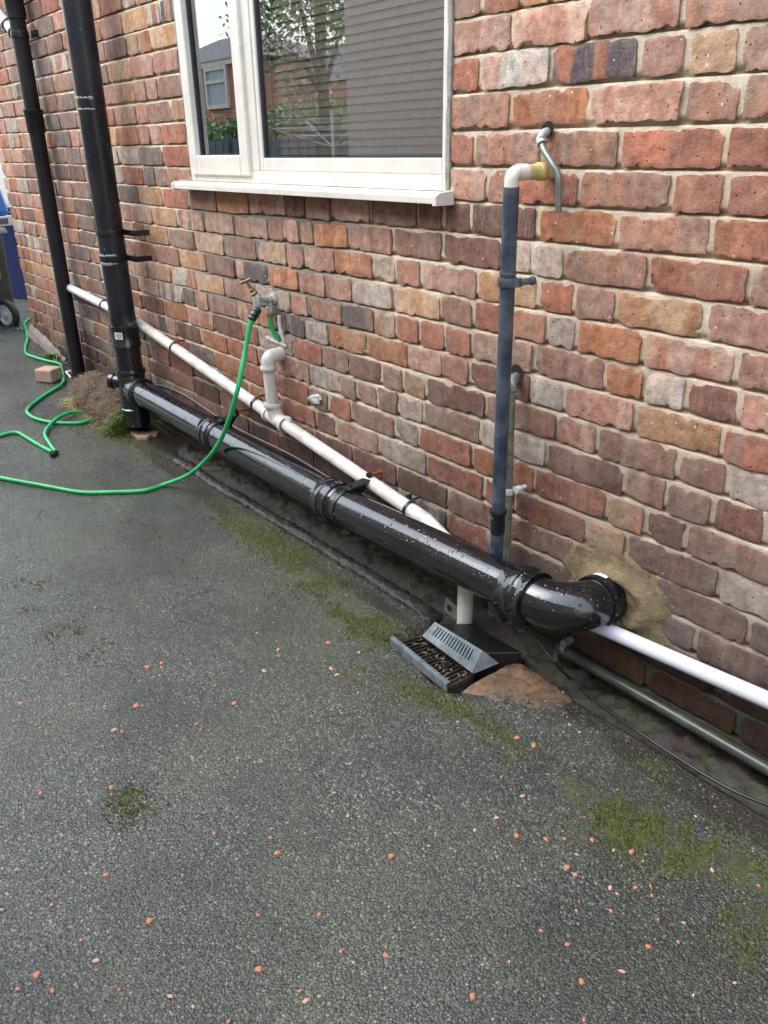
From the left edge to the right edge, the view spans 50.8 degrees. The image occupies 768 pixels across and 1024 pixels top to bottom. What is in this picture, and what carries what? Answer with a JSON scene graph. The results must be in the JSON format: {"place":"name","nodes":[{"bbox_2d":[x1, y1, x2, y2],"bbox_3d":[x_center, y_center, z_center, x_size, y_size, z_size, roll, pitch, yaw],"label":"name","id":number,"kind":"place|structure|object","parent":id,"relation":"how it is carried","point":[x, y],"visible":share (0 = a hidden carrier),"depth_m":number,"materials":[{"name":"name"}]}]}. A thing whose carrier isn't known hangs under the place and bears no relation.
{"place":"outdoors","nodes":[
{"label":"outdoors","id":0,"kind":"place"},
{"bbox_2d":[0,164,767,1023],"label":"ground","id":1,"kind":"structure","parent":0,"point":[218,764],"depth_m":1.62,"materials":[{"name":"grey asphalt"}]},
{"bbox_2d":[0,227,19,326],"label":"grey wheelie bin","id":2,"kind":"object","parent":1,"relation":"on","point":[9,314],"visible":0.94,"depth_m":5.39,"materials":[{"name":"plastic"}]},
{"bbox_2d":[0,190,13,226],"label":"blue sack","id":3,"kind":"object","parent":2,"relation":"on","point":[6,219],"visible":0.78,"depth_m":5.31,"materials":[{"name":"plastic"}]},
{"bbox_2d":[0,201,27,299],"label":"blue wheelie bin","id":4,"kind":"object","parent":1,"relation":"on","point":[17,281],"visible":0.01,"depth_m":6.26,"materials":[{"name":"blue plastic"}]},
{"bbox_2d":[33,971,40,978],"bbox_3d":[-0.564,0.750,1.313,0.011,0.003,0.013,14,32,36],"label":"brick chip","id":5,"kind":"object","parent":1,"relation":"on","point":[36,974],"visible":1,"depth_m":1.31,"materials":[{"name":"orange brick"}]},
{"bbox_2d":[34,366,62,382],"bbox_3d":[-1.793,-0.737,4.324,0.105,0.070,0.095,6,25,16],"label":"half brick","id":6,"kind":"object","parent":1,"relation":"on","point":[49,374],"visible":0.93,"depth_m":4.29,"materials":[{"name":"brick"}]},
{"bbox_2d":[42,351,60,360],"bbox_3d":[-1.955,-0.922,4.749,0.143,0.045,0.194,-15,28,-28],"label":"weed","id":7,"kind":"object","parent":1,"relation":"on","point":[51,355],"visible":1,"depth_m":4.75,"materials":[{"name":"green plant"}]},
{"bbox_2d":[58,369,154,436],"bbox_3d":[-1.360,-0.535,3.900,0.390,0.196,0.676,-19,30,-34],"label":"soil heap","id":8,"kind":"object","parent":1,"relation":"on","point":[96,398],"visible":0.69,"depth_m":3.84,"materials":[{"name":"brown soil"}]},
{"bbox_2d":[130,430,138,435],"bbox_3d":[-1.158,-0.366,3.748,0.036,0.017,0.058,-19,30,-34],"label":"tile piece","id":9,"kind":"object","parent":1,"relation":"on","point":[133,432],"visible":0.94,"depth_m":3.73,"materials":[{"name":"ceramic"}]},
{"bbox_2d":[134,431,151,440],"bbox_3d":[-1.113,-0.352,3.724,0.068,0.017,0.105,-19,30,-34],"label":"tile piece","id":10,"kind":"object","parent":1,"relation":"on","point":[141,435],"visible":1,"depth_m":3.70,"materials":[{"name":"ceramic"}]},
{"bbox_2d":[146,918,152,923],"bbox_3d":[-0.406,0.708,1.400,0.010,0.004,0.011,1,24,4],"label":"brick chip","id":11,"kind":"object","parent":1,"relation":"on","point":[149,920],"visible":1,"depth_m":1.40,"materials":[{"name":"orange brick"}]},
{"bbox_2d":[148,430,158,436],"bbox_3d":[-1.067,-0.362,3.749,0.046,0.017,0.062,-19,30,-34],"label":"tile piece","id":12,"kind":"object","parent":1,"relation":"on","point":[154,433],"visible":0.9,"depth_m":3.73,"materials":[{"name":"ceramic"}]},
{"bbox_2d":[255,966,262,971],"bbox_3d":[-0.204,0.742,1.314,0.013,0.003,0.011,0,19,12],"label":"brick chip","id":13,"kind":"object","parent":1,"relation":"on","point":[258,968],"visible":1,"depth_m":1.31,"materials":[{"name":"orange brick"}]},
{"bbox_2d":[165,454,442,624],"bbox_3d":[-0.397,0.023,2.914,0.066,0.045,1.740,-19,30,-34],"label":"edging","id":14,"kind":"object","parent":1,"relation":"on","point":[405,598],"visible":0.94,"depth_m":2.67,"materials":[{"name":"concrete"}]},
{"bbox_2d":[302,998,309,1003],"bbox_3d":[-0.122,0.763,1.264,0.015,0.004,0.008,-10,25,-35],"label":"brick chip","id":15,"kind":"object","parent":1,"relation":"on","point":[305,1000],"visible":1,"depth_m":1.26,"materials":[{"name":"pink brick"}]},
{"bbox_2d":[0,0,767,779],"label":"house","id":16,"kind":"structure","parent":1,"relation":"on","point":[330,174],"depth_m":1.98,"materials":[{"name":"brick"}]},
{"bbox_2d":[4,0,84,377],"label":"rainwater pipe","id":17,"kind":"object","parent":16,"relation":"attached to","point":[19,34],"visible":1,"depth_m":3.96,"materials":[{"name":"black plastic"}]},
{"bbox_2d":[0,9,11,38],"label":"waste branch pipe","id":18,"kind":"object","parent":17,"relation":"attached to","point":[4,23],"visible":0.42,"depth_m":3.78,"materials":[{"name":"grey plastic"}]},
{"bbox_2d":[61,0,153,427],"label":"soil stack","id":19,"kind":"object","parent":16,"relation":"attached to","point":[114,256],"visible":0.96,"depth_m":3.31,"materials":[{"name":"black plastic"}]},
{"bbox_2d":[155,384,330,477],"bbox_3d":[-0.476,-0.265,3.065,0.020,0.109,1.970,-18,30,-34],"label":"wall cable","id":20,"kind":"object","parent":16,"relation":"attached to","point":[304,462],"depth_m":3.07,"materials":[{"name":"black plastic"}]},
{"bbox_2d":[240,278,285,347],"bbox_3d":[-0.411,-0.673,2.715,0.123,0.239,0.129,-19,30,-34],"label":"garden tap","id":21,"kind":"object","parent":16,"relation":"attached to","point":[269,300],"visible":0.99,"depth_m":2.72,"materials":[{"name":"metal"}]},
{"bbox_2d":[0,306,260,494],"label":"garden hose","id":22,"kind":"object","parent":21,"relation":"hanging from","point":[254,314],"visible":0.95,"depth_m":3.18,"materials":[{"name":"green plastic"}]},
{"bbox_2d":[67,284,472,623],"bbox_3d":[-0.705,-0.455,3.270,0.117,0.608,3.177,-18,29,-33],"label":"white waste pipe","id":23,"kind":"object","parent":16,"relation":"attached to","point":[269,410],"visible":0.85,"depth_m":2.76,"materials":[{"name":"plastic"}]},
{"bbox_2d":[307,394,321,403],"bbox_3d":[-0.235,-0.372,2.667,0.029,0.036,0.064,-19,30,-34],"label":"broken clip","id":24,"kind":"object","parent":16,"relation":"attached to","point":[315,398],"visible":1,"depth_m":2.66,"materials":[{"name":"white plastic"}]},
{"bbox_2d":[173,0,456,190],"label":"window","id":25,"kind":"structure","parent":16,"relation":"in","point":[259,120],"depth_m":2.30,"materials":[{"name":"beige plastic"}]},
{"bbox_2d":[131,381,627,631],"bbox_3d":[-0.280,-0.146,2.719,0.261,0.168,2.512,-19,30,-34],"label":"soil pipe","id":26,"kind":"object","parent":16,"relation":"attached to","point":[525,594],"visible":0.98,"depth_m":2.16,"materials":[{"name":"black plastic"}]},
{"bbox_2d":[503,372,526,561],"bbox_3d":[0.332,-0.086,2.030,0.066,0.528,0.082,13,28,28],"label":"stained metal pipe","id":27,"kind":"object","parent":16,"relation":"attached to","point":[516,378],"visible":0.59,"depth_m":2.00,"materials":[{"name":"grey metal"}]},
{"bbox_2d":[488,162,562,615],"bbox_3d":[0.310,-0.228,1.906,0.162,1.096,0.085,-19,30,-34],"label":"overflow pipe","id":28,"kind":"object","parent":16,"relation":"attached to","point":[508,281],"visible":0.98,"depth_m":1.78,"materials":[{"name":"grey plastic"}]},
{"bbox_2d":[536,127,561,211],"bbox_3d":[0.341,-0.717,1.691,0.049,0.164,0.122,-2,24,-1],"label":"bent metal pipe","id":29,"kind":"object","parent":16,"relation":"attached to","point":[541,140],"visible":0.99,"depth_m":1.66,"materials":[{"name":"grey metal"}]},
{"bbox_2d":[553,636,767,775],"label":"old ground pipe","id":30,"kind":"object","parent":16,"relation":"attached to","point":[706,733],"visible":1,"depth_m":1.82,"materials":[{"name":"grey metal"}]},
{"bbox_2d":[590,624,767,709],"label":"white boiler pipe","id":31,"kind":"object","parent":16,"relation":"attached to","point":[738,687],"depth_m":1.71,"materials":[{"name":"plastic"}]},
{"bbox_2d":[0,457,767,1023],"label":"grit","id":32,"kind":"object","parent":1,"relation":"on","point":[506,697],"visible":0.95,"depth_m":1.71,"materials":[{"name":"grey gravel"}]},
{"bbox_2d":[1,392,767,1001],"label":"moss","id":33,"kind":"object","parent":1,"relation":"on","point":[607,812],"visible":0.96,"depth_m":1.81,"materials":[{"name":"green plant"}]},
{"bbox_2d":[390,622,520,692],"bbox_3d":[0.178,0.368,2.113,0.229,0.093,0.290,-19,30,-34],"label":"drain gully","id":34,"kind":"object","parent":1,"relation":"on","point":[473,651],"visible":1,"depth_m":2.09,"materials":[{"name":"grey plastic"}]},
{"bbox_2d":[413,635,466,680],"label":"leaf litter","id":35,"kind":"object","parent":34,"relation":"on","point":[440,659],"visible":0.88,"depth_m":2.11,"materials":[{"name":"brown plant"}]},
{"bbox_2d":[177,440,767,817],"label":"soil","id":36,"kind":"structure","parent":1,"relation":"on","point":[733,772],"depth_m":2.10,"materials":[{"name":"brown soil"}]},
{"bbox_2d":[444,597,456,620],"bbox_3d":[0.196,0.268,2.248,0.034,0.063,0.056,-19,30,-34],"label":"metal bracket","id":37,"kind":"object","parent":36,"relation":"on","point":[450,608],"visible":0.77,"depth_m":2.24,"materials":[{"name":"grey metal"}]},
{"bbox_2d":[525,626,767,806],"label":"ground cable","id":38,"kind":"object","parent":36,"relation":"on","point":[646,736],"visible":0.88,"depth_m":1.79,"materials":[{"name":"black plastic"}]},
{"bbox_2d":[470,993,474,999],"bbox_3d":[0.138,0.756,1.262,0.010,0.004,0.011,-4,24,-6],"label":"brick chip","id":39,"kind":"object","parent":1,"relation":"on","point":[472,996],"visible":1,"depth_m":1.26,"materials":[{"name":"orange brick"}]},
{"bbox_2d":[462,663,571,708],"bbox_3d":[0.354,0.454,2.030,0.275,0.099,0.253,14,28,30],"label":"concrete patch","id":40,"kind":"object","parent":1,"relation":"on","point":[501,680],"visible":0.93,"depth_m":1.98,"materials":[{"name":"brown concrete"}]}
]}

